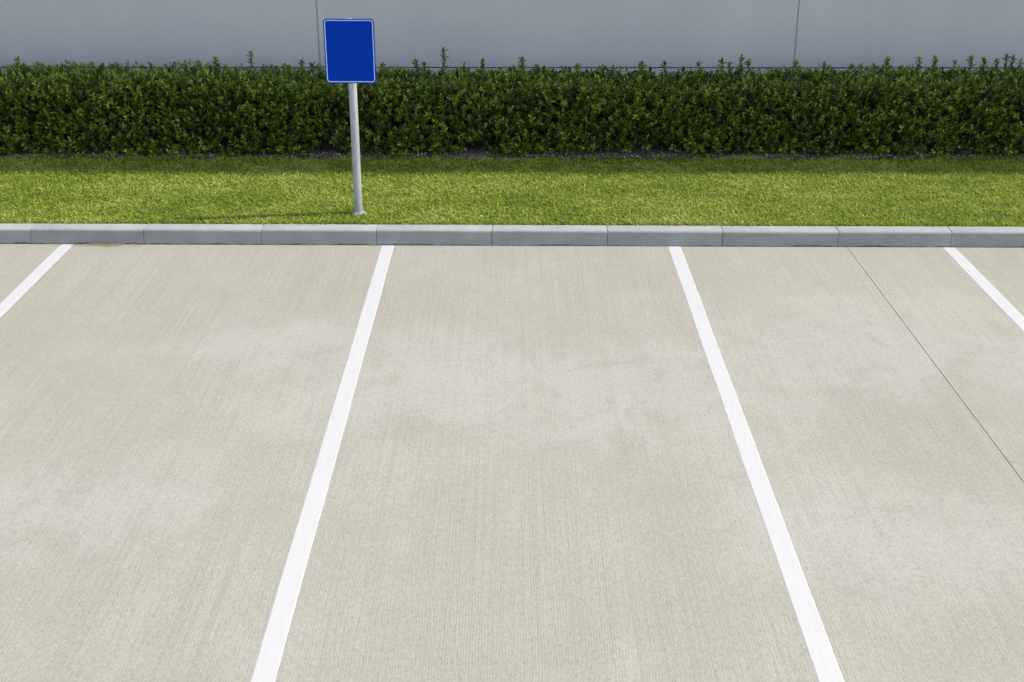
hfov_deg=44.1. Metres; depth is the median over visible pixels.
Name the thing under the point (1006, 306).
parking line
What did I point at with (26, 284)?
parking line
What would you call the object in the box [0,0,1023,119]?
building
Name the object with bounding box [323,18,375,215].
road sign
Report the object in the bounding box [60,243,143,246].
dry straw
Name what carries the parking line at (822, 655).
on the parking lot
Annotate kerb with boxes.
[0,223,1023,247]
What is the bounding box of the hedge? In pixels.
[0,46,1023,159]
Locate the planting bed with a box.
[0,122,1023,159]
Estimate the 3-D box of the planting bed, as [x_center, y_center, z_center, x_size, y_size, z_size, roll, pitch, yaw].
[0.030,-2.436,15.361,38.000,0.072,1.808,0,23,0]
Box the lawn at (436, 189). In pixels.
[0,159,1023,226]
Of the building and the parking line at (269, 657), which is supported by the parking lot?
the parking line at (269, 657)
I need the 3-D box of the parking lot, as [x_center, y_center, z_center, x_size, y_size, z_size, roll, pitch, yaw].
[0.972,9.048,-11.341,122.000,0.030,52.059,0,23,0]
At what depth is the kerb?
12.11 m
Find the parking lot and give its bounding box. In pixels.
[0,244,1023,681]
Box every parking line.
[0,244,71,316]
[250,245,393,681]
[668,246,843,681]
[943,247,1023,331]
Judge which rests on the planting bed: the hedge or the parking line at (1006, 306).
the hedge
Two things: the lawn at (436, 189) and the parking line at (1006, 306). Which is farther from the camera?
the lawn at (436, 189)

